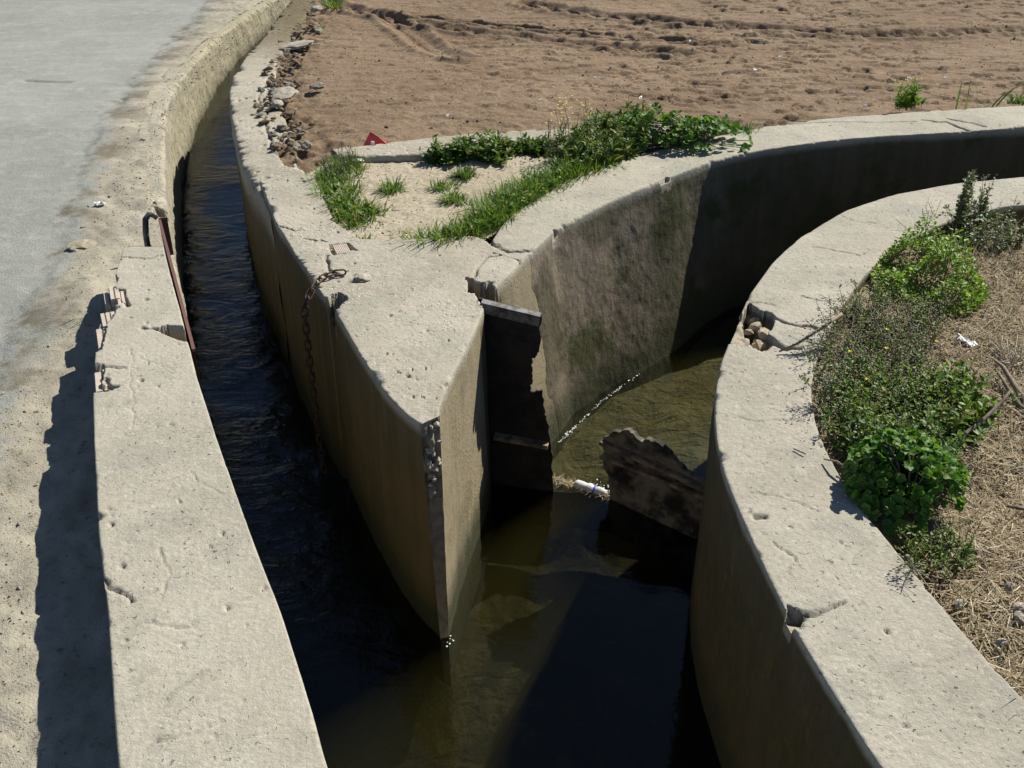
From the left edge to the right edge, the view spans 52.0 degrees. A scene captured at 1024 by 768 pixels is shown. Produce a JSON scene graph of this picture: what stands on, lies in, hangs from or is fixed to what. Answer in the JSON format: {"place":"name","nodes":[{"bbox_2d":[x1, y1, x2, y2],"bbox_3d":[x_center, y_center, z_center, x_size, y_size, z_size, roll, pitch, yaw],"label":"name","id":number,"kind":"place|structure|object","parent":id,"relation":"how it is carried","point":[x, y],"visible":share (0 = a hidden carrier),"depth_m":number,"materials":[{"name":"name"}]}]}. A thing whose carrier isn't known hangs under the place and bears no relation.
{"place":"outdoors","nodes":[
{"label":"outdoors","id":0,"kind":"place"},
{"bbox_2d":[0,0,214,448],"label":"road","id":1,"kind":"structure","parent":0,"point":[72,72],"depth_m":6.22,"materials":[{"name":"concrete"}]},
{"bbox_2d":[0,0,264,767],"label":"verge","id":2,"kind":"structure","parent":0,"point":[65,696],"depth_m":3.02,"materials":[{"name":"sand"}]},
{"bbox_2d":[0,364,51,763],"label":"verge gravel","id":3,"kind":"structure","parent":2,"relation":"on","point":[18,523],"depth_m":2.97,"materials":[{"name":"gravel"}]},
{"bbox_2d":[66,239,96,251],"bbox_3d":[-1.850,-0.597,4.540,0.099,0.038,0.146,28,36,29],"label":"rock","id":4,"kind":"object","parent":2,"relation":"on","point":[77,245],"visible":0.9,"depth_m":4.51,"materials":[{"name":"stone"}]},
{"bbox_2d":[65,308,102,331],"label":"grass tuft","id":5,"kind":"object","parent":2,"relation":"on","point":[85,316],"visible":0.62,"depth_m":3.92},
{"bbox_2d":[94,201,106,205],"bbox_3d":[-1.923,-0.845,4.904,0.058,0.026,0.030,-9,33,-15],"label":"paper scrap","id":6,"kind":"object","parent":2,"relation":"on","point":[98,203],"visible":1,"depth_m":4.89,"materials":[{"name":"white paper"}]},
{"bbox_2d":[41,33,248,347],"bbox_3d":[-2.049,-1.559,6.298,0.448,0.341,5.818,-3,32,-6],"label":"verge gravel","id":7,"kind":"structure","parent":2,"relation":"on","point":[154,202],"depth_m":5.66,"materials":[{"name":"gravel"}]},
{"bbox_2d":[93,246,326,767],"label":"parapet wall","id":8,"kind":"structure","parent":2,"relation":"on","point":[205,670],"depth_m":2.48,"materials":[{"name":"concrete"}]},
{"bbox_2d":[183,36,288,429],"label":"water","id":9,"kind":"structure","parent":0,"point":[221,146],"depth_m":7.09,"materials":[{"name":"liquid"}]},
{"bbox_2d":[446,375,636,646],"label":"water bubbles","id":10,"kind":"object","parent":9,"relation":"on","point":[566,434],"visible":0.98,"depth_m":4.39,"materials":[{"name":"liquid"}]},
{"bbox_2d":[553,472,609,502],"bbox_3d":[0.261,0.395,4.070,0.339,0.068,0.097,14,35,21],"label":"foam","id":11,"kind":"object","parent":9,"relation":"on","point":[561,482],"visible":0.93,"depth_m":4.09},
{"bbox_2d":[573,480,606,496],"bbox_3d":[0.303,0.406,4.063,0.136,0.043,0.044,15,35,22],"label":"plastic bottle","id":12,"kind":"object","parent":9,"relation":"on","point":[585,486],"visible":1,"depth_m":4.05,"materials":[{"name":"plastic"}]},
{"bbox_2d":[229,0,320,412],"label":"canal ledge","id":13,"kind":"object","parent":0,"point":[257,159],"visible":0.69,"depth_m":5.27,"materials":[{"name":"concrete"}]},
{"bbox_2d":[255,112,264,116],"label":"rubble stone","id":14,"kind":"object","parent":13,"relation":"on","point":[259,114],"visible":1,"depth_m":5.54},
{"bbox_2d":[258,120,270,123],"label":"rubble stone","id":15,"kind":"object","parent":13,"relation":"on","point":[263,121],"visible":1,"depth_m":5.44,"materials":[{"name":"stone"}]},
{"bbox_2d":[261,71,269,75],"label":"rubble stone","id":16,"kind":"object","parent":13,"relation":"on","point":[264,73],"visible":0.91,"depth_m":6.40,"materials":[{"name":"stone"}]},
{"bbox_2d":[264,107,272,112],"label":"rubble stone","id":17,"kind":"object","parent":13,"relation":"on","point":[268,110],"visible":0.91,"depth_m":5.66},
{"bbox_2d":[270,141,282,150],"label":"rubble stone","id":18,"kind":"object","parent":13,"relation":"on","point":[280,143],"visible":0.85,"depth_m":5.14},
{"bbox_2d":[271,144,282,149],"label":"rubble stone","id":19,"kind":"object","parent":13,"relation":"on","point":[274,146],"visible":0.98,"depth_m":5.11,"materials":[{"name":"stone"}]},
{"bbox_2d":[276,124,285,129],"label":"rubble stone","id":20,"kind":"object","parent":13,"relation":"on","point":[279,126],"visible":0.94,"depth_m":5.37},
{"bbox_2d":[187,108,738,767],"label":"canal bed","id":21,"kind":"object","parent":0,"point":[571,654],"visible":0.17,"depth_m":4.08,"materials":[{"name":"liquid"}]},
{"bbox_2d":[134,0,291,333],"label":"canal wall","id":22,"kind":"structure","parent":21,"relation":"on","point":[175,149],"depth_m":7.25,"materials":[{"name":"concrete"}]},
{"bbox_2d":[142,212,203,397],"bbox_3d":[-1.290,-0.248,3.984,0.110,0.418,1.181,-11,34,-17],"label":"metal rod","id":23,"kind":"object","parent":22,"relation":"attached to","point":[165,234],"visible":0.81,"depth_m":4.09,"materials":[{"name":"metal"}]},
{"bbox_2d":[260,173,560,685],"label":"dividing wall","id":24,"kind":"structure","parent":21,"relation":"on","point":[399,356],"depth_m":3.65,"materials":[{"name":"concrete"}]},
{"bbox_2d":[301,269,346,473],"bbox_3d":[-0.692,-0.039,3.983,0.055,0.808,0.227,21,37,29],"label":"chain","id":25,"kind":"object","parent":24,"relation":"hanging from","point":[308,340],"visible":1,"depth_m":3.84,"materials":[{"name":"metal"}]},
{"bbox_2d":[354,273,370,281],"bbox_3d":[-0.544,-0.391,3.829,0.061,0.020,0.069,-6,33,-10],"label":"stone","id":26,"kind":"object","parent":24,"relation":"on","point":[361,277],"visible":1,"depth_m":3.81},
{"bbox_2d":[479,297,609,531],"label":"sluice gate","id":27,"kind":"structure","parent":24,"relation":"attached to","point":[521,469],"depth_m":3.94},
{"bbox_2d":[489,106,1023,448],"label":"curved canal wall","id":28,"kind":"structure","parent":21,"relation":"on","point":[647,268],"depth_m":4.93,"materials":[{"name":"concrete"}]},
{"bbox_2d":[737,119,768,132],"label":"grass tuft","id":29,"kind":"object","parent":28,"relation":"on","point":[751,128],"visible":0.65,"depth_m":5.24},
{"bbox_2d":[998,89,1023,105],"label":"grass tuft","id":30,"kind":"object","parent":28,"relation":"on","point":[1020,100],"visible":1,"depth_m":5.67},
{"bbox_2d":[685,177,1023,767],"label":"bank wall","id":31,"kind":"structure","parent":21,"relation":"on","point":[819,634],"depth_m":2.63,"materials":[{"name":"concrete"}]},
{"bbox_2d":[599,427,704,572],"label":"sluice gate","id":32,"kind":"structure","parent":31,"relation":"attached to","point":[656,486],"depth_m":3.86,"materials":[{"name":"wood"}]},
{"bbox_2d":[739,314,750,325],"bbox_3d":[0.840,-0.235,3.698,0.075,0.044,0.072,-7,40,-7],"label":"rubble stone","id":33,"kind":"object","parent":31,"relation":"on","point":[747,320],"visible":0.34,"depth_m":3.68,"materials":[{"name":"stone"}]},
{"bbox_2d":[744,329,753,334],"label":"rubble stone","id":34,"kind":"object","parent":31,"relation":"on","point":[748,332],"visible":1,"depth_m":3.57,"materials":[{"name":"stone"}]},
{"bbox_2d":[748,322,761,331],"bbox_3d":[0.838,-0.196,3.599,0.044,0.028,0.043,-26,27,-21],"label":"rubble stone","id":35,"kind":"object","parent":31,"relation":"on","point":[755,326],"visible":0.93,"depth_m":3.59,"materials":[{"name":"stone"}]},
{"bbox_2d":[750,317,759,323],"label":"rubble stone","id":36,"kind":"object","parent":31,"relation":"on","point":[754,319],"visible":0.84,"depth_m":3.63,"materials":[{"name":"stone"}]},
{"bbox_2d":[751,339,765,350],"bbox_3d":[0.834,-0.134,3.533,0.054,0.032,0.052,-17,43,-26],"label":"rubble stone","id":37,"kind":"object","parent":31,"relation":"on","point":[759,344],"visible":0.87,"depth_m":3.52,"materials":[{"name":"stone"}]},
{"bbox_2d":[758,327,769,340],"bbox_3d":[0.854,-0.170,3.548,0.049,0.030,0.051,14,46,-8],"label":"rubble stone","id":38,"kind":"object","parent":31,"relation":"on","point":[763,332],"visible":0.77,"depth_m":3.54,"materials":[{"name":"stone"}]},
{"bbox_2d":[779,312,842,351],"bbox_3d":[0.964,-0.164,3.372,0.244,0.086,0.020,-15,35,-23],"label":"stick","id":39,"kind":"object","parent":31,"relation":"on","point":[839,315],"visible":1,"depth_m":3.37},
{"bbox_2d":[823,459,845,468],"bbox_3d":[0.869,0.213,2.828,0.006,0.025,0.077,-16,36,-24],"label":"stick","id":40,"kind":"object","parent":31,"relation":"on","point":[838,462],"visible":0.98,"depth_m":2.82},
{"bbox_2d":[310,134,729,239],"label":"sandy ground","id":41,"kind":"structure","parent":0,"point":[414,173],"depth_m":4.61,"materials":[{"name":"sand"}]},
{"bbox_2d":[318,140,356,179],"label":"weed","id":42,"kind":"object","parent":41,"relation":"on","point":[349,153],"visible":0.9,"depth_m":4.74,"materials":[{"name":"green plant"}]},
{"bbox_2d":[299,147,398,230],"bbox_3d":[-0.721,-0.856,4.554,0.409,0.093,0.894,-12,34,-18],"label":"grass clump","id":43,"kind":"object","parent":41,"relation":"on","point":[321,178],"visible":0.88,"depth_m":4.56,"materials":[{"name":"plant"}]},
{"bbox_2d":[324,177,388,225],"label":"leafy weed","id":44,"kind":"object","parent":41,"relation":"on","point":[339,198],"visible":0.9,"depth_m":4.39,"materials":[{"name":"green plant"}]},
{"bbox_2d":[350,232,376,242],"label":"grass tuft","id":45,"kind":"object","parent":41,"relation":"on","point":[364,235],"visible":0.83,"depth_m":4.16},
{"bbox_2d":[372,173,408,196],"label":"grass tuft","id":46,"kind":"object","parent":41,"relation":"on","point":[389,187],"visible":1,"depth_m":4.59,"materials":[{"name":"plant"}]},
{"bbox_2d":[388,228,418,237],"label":"grass sprig","id":47,"kind":"object","parent":41,"relation":"on","point":[402,231],"depth_m":4.21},
{"bbox_2d":[354,157,529,234],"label":"pebbles","id":48,"kind":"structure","parent":41,"relation":"on","point":[425,192],"depth_m":4.59,"materials":[{"name":"stone"}]},
{"bbox_2d":[425,177,463,192],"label":"grass tuft","id":49,"kind":"object","parent":41,"relation":"on","point":[440,186],"visible":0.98,"depth_m":4.63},
{"bbox_2d":[418,131,482,166],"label":"weed","id":50,"kind":"object","parent":41,"relation":"on","point":[455,153],"visible":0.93,"depth_m":4.89,"materials":[{"name":"green plant"}]},
{"bbox_2d":[434,184,479,207],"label":"grass tuft","id":51,"kind":"object","parent":41,"relation":"on","point":[454,195],"visible":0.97,"depth_m":4.50,"materials":[{"name":"plant"}]},
{"bbox_2d":[443,162,480,181],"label":"grass tuft","id":52,"kind":"object","parent":41,"relation":"on","point":[464,173],"visible":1,"depth_m":4.74,"materials":[{"name":"plant"}]},
{"bbox_2d":[461,127,519,167],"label":"weed","id":53,"kind":"object","parent":41,"relation":"on","point":[496,150],"visible":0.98,"depth_m":4.90,"materials":[{"name":"green plant"}]},
{"bbox_2d":[394,143,628,247],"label":"grass","id":54,"kind":"structure","parent":41,"relation":"on","point":[489,201],"depth_m":4.44,"materials":[{"name":"plant"}]},
{"bbox_2d":[513,130,553,156],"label":"weed","id":55,"kind":"object","parent":41,"relation":"on","point":[527,146],"visible":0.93,"depth_m":4.98,"materials":[{"name":"green plant"}]},
{"bbox_2d":[543,95,597,162],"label":"flowering weed","id":56,"kind":"object","parent":41,"relation":"on","point":[550,148],"visible":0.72,"depth_m":4.89,"materials":[{"name":"green plant"}]},
{"bbox_2d":[547,94,650,167],"bbox_3d":[0.456,-1.185,4.972,0.400,0.203,0.708,17,36,24],"label":"tall weed","id":57,"kind":"object","parent":41,"relation":"on","point":[584,144],"visible":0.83,"depth_m":4.89,"materials":[{"name":"green plant"}]},
{"bbox_2d":[597,102,752,154],"bbox_3d":[0.772,-1.244,5.039,0.781,0.236,0.352,0,32,0],"label":"mallow plant","id":58,"kind":"object","parent":41,"relation":"on","point":[697,132],"visible":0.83,"depth_m":4.99,"materials":[{"name":"green plant"}]},
{"bbox_2d":[264,0,1023,173],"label":"field","id":59,"kind":"structure","parent":0,"point":[704,89],"depth_m":6.79,"materials":[{"name":"soil"}]},
{"bbox_2d":[270,100,283,107],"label":"stone","id":60,"kind":"object","parent":59,"relation":"on","point":[276,103],"visible":1,"depth_m":5.67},
{"bbox_2d":[271,86,298,99],"bbox_3d":[-1.274,-1.631,5.881,0.157,0.037,0.175,-19,42,-15],"label":"stone","id":61,"kind":"object","parent":59,"relation":"on","point":[285,93],"visible":1,"depth_m":5.85,"materials":[{"name":"stone"}]},
{"bbox_2d":[282,82,293,86],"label":"rubble stone","id":62,"kind":"object","parent":59,"relation":"on","point":[286,83],"visible":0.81,"depth_m":6.17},
{"bbox_2d":[283,108,294,117],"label":"rubble stone","id":63,"kind":"object","parent":59,"relation":"on","point":[288,113],"visible":1,"depth_m":5.58,"materials":[{"name":"stone"}]},
{"bbox_2d":[284,65,294,74],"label":"rubble stone","id":64,"kind":"object","parent":59,"relation":"on","point":[288,69],"visible":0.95,"depth_m":6.52,"materials":[{"name":"stone"}]},
{"bbox_2d":[279,40,313,49],"bbox_3d":[-1.474,-2.324,7.194,0.248,0.032,0.106,-19,42,-15],"label":"stone","id":65,"kind":"object","parent":59,"relation":"on","point":[294,45],"visible":1,"depth_m":7.17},
{"bbox_2d":[292,141,300,148],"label":"rubble stone","id":66,"kind":"object","parent":59,"relation":"on","point":[294,143],"visible":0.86,"depth_m":5.15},
{"bbox_2d":[292,31,301,35],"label":"rubble stone","id":67,"kind":"object","parent":59,"relation":"on","point":[296,33],"visible":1,"depth_m":7.66,"materials":[{"name":"stone"}]},
{"bbox_2d":[296,63,302,68],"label":"rubble stone","id":68,"kind":"object","parent":59,"relation":"on","point":[299,65],"visible":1,"depth_m":6.62,"materials":[{"name":"stone"}]},
{"bbox_2d":[295,128,305,132],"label":"rubble stone","id":69,"kind":"object","parent":59,"relation":"on","point":[299,130],"visible":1,"depth_m":5.34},
{"bbox_2d":[300,140,311,149],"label":"rubble stone","id":70,"kind":"object","parent":59,"relation":"on","point":[306,145],"visible":1,"depth_m":5.13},
{"bbox_2d":[310,5,322,11],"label":"stone","id":71,"kind":"object","parent":59,"relation":"on","point":[314,8],"visible":1,"depth_m":8.38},
{"bbox_2d":[309,82,324,89],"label":"stone","id":72,"kind":"object","parent":59,"relation":"on","point":[317,85],"visible":1,"depth_m":6.01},
{"bbox_2d":[314,29,321,33],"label":"rubble stone","id":73,"kind":"object","parent":59,"relation":"on","point":[318,31],"visible":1,"depth_m":7.76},
{"bbox_2d":[317,0,345,9],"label":"grass tuft","id":74,"kind":"object","parent":59,"relation":"on","point":[332,3],"visible":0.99,"depth_m":8.64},
{"bbox_2d":[363,132,386,145],"bbox_3d":[-0.659,-1.177,5.053,0.135,0.086,0.113,0,32,0],"label":"red bag","id":75,"kind":"object","parent":59,"relation":"on","point":[372,139],"visible":0.69,"depth_m":5.03,"materials":[{"name":"plastic"}]},
{"bbox_2d":[331,128,665,162],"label":"kerb","id":76,"kind":"structure","parent":59,"relation":"on","point":[401,151],"depth_m":4.97,"materials":[{"name":"concrete"}]},
{"bbox_2d":[292,20,1023,137],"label":"field clods","id":77,"kind":"object","parent":59,"relation":"on","point":[386,126],"visible":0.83,"depth_m":6.68,"materials":[{"name":"soil"}]},
{"bbox_2d":[891,78,926,110],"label":"weed","id":78,"kind":"object","parent":59,"relation":"on","point":[907,100],"visible":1,"depth_m":5.58,"materials":[{"name":"green plant"}]},
{"bbox_2d":[811,214,1023,713],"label":"dry bank","id":79,"kind":"structure","parent":0,"point":[911,258],"depth_m":3.01,"materials":[{"name":"plant"}]},
{"bbox_2d":[789,295,838,358],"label":"wispy weed","id":80,"kind":"object","parent":79,"relation":"on","point":[809,341],"visible":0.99,"depth_m":3.36,"materials":[{"name":"plant"}]},
{"bbox_2d":[803,357,843,410],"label":"wispy weed","id":81,"kind":"object","parent":79,"relation":"on","point":[827,387],"visible":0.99,"depth_m":3.09,"materials":[{"name":"plant"}]},
{"bbox_2d":[793,266,973,459],"bbox_3d":[1.152,-0.058,3.263,0.544,0.234,1.098,8,33,12],"label":"weed mass","id":82,"kind":"object","parent":79,"relation":"on","point":[895,402],"visible":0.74,"depth_m":3.29,"materials":[{"name":"green plant"}]},
{"bbox_2d":[813,275,955,383],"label":"dry weeds","id":83,"kind":"object","parent":79,"relation":"on","point":[838,357],"visible":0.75,"depth_m":3.46,"materials":[{"name":"plant"}]},
{"bbox_2d":[826,350,948,454],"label":"leafy weeds","id":84,"kind":"object","parent":79,"relation":"on","point":[875,417],"visible":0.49,"depth_m":3.11,"materials":[{"name":"green plant"}]},
{"bbox_2d":[839,427,969,536],"bbox_3d":[1.031,0.226,2.734,0.335,0.185,0.337,0,32,0],"label":"mallow plant","id":85,"kind":"object","parent":79,"relation":"on","point":[896,470],"visible":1,"depth_m":2.69,"materials":[{"name":"green plant"}]},
{"bbox_2d":[839,407,975,488],"bbox_3d":[1.086,0.161,2.890,0.353,0.166,0.265,8,33,12],"label":"green weed","id":86,"kind":"object","parent":79,"relation":"on","point":[931,431],"visible":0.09,"depth_m":2.92,"materials":[{"name":"green plant"}]},
{"bbox_2d":[889,554,928,578],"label":"wispy weed","id":87,"kind":"object","parent":79,"relation":"on","point":[912,568],"visible":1,"depth_m":2.47,"materials":[{"name":"plant"}]},
{"bbox_2d":[868,209,992,326],"bbox_3d":[1.521,-0.461,3.811,0.439,0.252,0.628,0,32,0],"label":"leafy bush","id":88,"kind":"object","parent":79,"relation":"on","point":[935,249],"visible":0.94,"depth_m":3.78,"materials":[{"name":"green plant"}]},
{"bbox_2d":[893,514,982,580],"bbox_3d":[1.033,0.393,2.589,0.201,0.120,0.223,-23,38,-31],"label":"green weed","id":89,"kind":"object","parent":79,"relation":"on","point":[910,546],"visible":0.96,"depth_m":2.58,"materials":[{"name":"green plant"}]},
{"bbox_2d":[894,195,1022,283],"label":"dry twigs","id":90,"kind":"object","parent":79,"relation":"on","point":[973,241],"visible":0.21,"depth_m":4.11,"materials":[{"name":"plant"}]},
{"bbox_2d":[955,599,962,607],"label":"pebble","id":91,"kind":"object","parent":79,"relation":"on","point":[958,603],"visible":1,"depth_m":2.44,"materials":[{"name":"stone"}]},
{"bbox_2d":[904,354,1020,453],"bbox_3d":[1.333,0.063,3.105,0.310,0.176,0.432,0,32,0],"label":"green weed","id":92,"kind":"object","parent":79,"relation":"on","point":[971,408],"visible":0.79,"depth_m":3.10,"materials":[{"name":"green plant"}]},
{"bbox_2d":[948,168,978,237],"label":"upright weed","id":93,"kind":"object","parent":79,"relation":"on","point":[964,197],"visible":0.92,"depth_m":4.14,"materials":[{"name":"green plant"}]},
{"bbox_2d":[956,333,977,348],"bbox_3d":[1.509,-0.143,3.488,0.032,0.025,0.075,-18,36,-26],"label":"plastic strip","id":94,"kind":"object","parent":79,"relation":"on","point":[967,341],"visible":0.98,"depth_m":3.48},
{"bbox_2d":[927,562,1023,696],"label":"bank gravel","id":95,"kind":"structure","parent":79,"relation":"on","point":[980,639],"depth_m":2.42,"materials":[{"name":"gravel"}]},
{"bbox_2d":[942,190,1023,263],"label":"dark shrub","id":96,"kind":"object","parent":79,"relation":"on","point":[1005,227],"visible":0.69,"depth_m":4.14,"materials":[{"name":"green plant"}]},
{"bbox_2d":[973,173,997,226],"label":"upright weed","id":97,"kind":"object","parent":79,"relation":"on","point":[981,199],"visible":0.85,"depth_m":4.24,"materials":[{"name":"green plant"}]},
{"bbox_2d":[962,383,1010,440],"bbox_3d":[1.358,0.095,3.026,0.034,0.109,0.283,28,41,36],"label":"stick","id":98,"kind":"object","parent":79,"relation":"on","point":[987,415],"visible":0.79,"depth_m":3.04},
{"bbox_2d":[964,589,1023,670],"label":"grass","id":99,"kind":"structure","parent":79,"relation":"on","point":[995,639],"depth_m":2.37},
{"bbox_2d":[994,638,1006,645],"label":"pebble","id":100,"kind":"object","parent":79,"relation":"on","point":[1001,641],"visible":0.95,"depth_m":2.34,"materials":[{"name":"stone"}]},
{"bbox_2d":[989,335,1023,376],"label":"dry plant","id":101,"kind":"object","parent":79,"relation":"on","point":[1009,360],"visible":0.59,"depth_m":3.40,"materials":[{"name":"plant"}]},
{"bbox_2d":[994,358,1023,402],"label":"stick","id":102,"kind":"object","parent":79,"relation":"on","point":[1012,382],"visible":0.85,"depth_m":3.25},
{"bbox_2d":[997,371,1023,413],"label":"stick","id":103,"kind":"object","parent":79,"relation":"on","point":[1018,404],"visible":0.91,"depth_m":3.21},
{"bbox_2d":[1005,582,1015,589],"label":"pebble","id":104,"kind":"object","parent":79,"relation":"on","point":[1007,586],"visible":0.98,"depth_m":2.49,"materials":[{"name":"stone"}]},
{"bbox_2d":[1006,505,1023,510],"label":"stick","id":105,"kind":"object","parent":79,"relation":"on","point":[1016,507],"visible":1,"depth_m":2.74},
{"bbox_2d":[1011,602,1023,611],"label":"pebble","id":106,"kind":"object","parent":79,"relation":"on","point":[1016,607],"visible":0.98,"depth_m":2.43,"materials":[{"name":"stone"}]},
{"bbox_2d":[1014,610,1023,624],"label":"pebble","id":107,"kind":"object","parent":79,"relation":"on","point":[1020,618],"visible":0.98,"depth_m":2.40,"materials":[{"name":"stone"}]},
{"bbox_2d":[933,265,1023,431],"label":"dry grass","id":108,"kind":"structure","parent":0,"point":[1009,368],"depth_m":3.49,"materials":[{"name":"plant"}]},
{"bbox_2d":[955,62,1023,109],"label":"tall grass","id":109,"kind":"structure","parent":0,"point":[999,102],"depth_m":5.64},
{"label":"rubble stone","id":110,"kind":"object","parent":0,"visible":0},
{"bbox_2d":[268,75,275,81],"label":"rubble stone","id":111,"kind":"object","parent":110,"relation":"on","point":[272,78],"visible":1,"depth_m":6.26,"materials":[{"name":"stone"}]}
]}

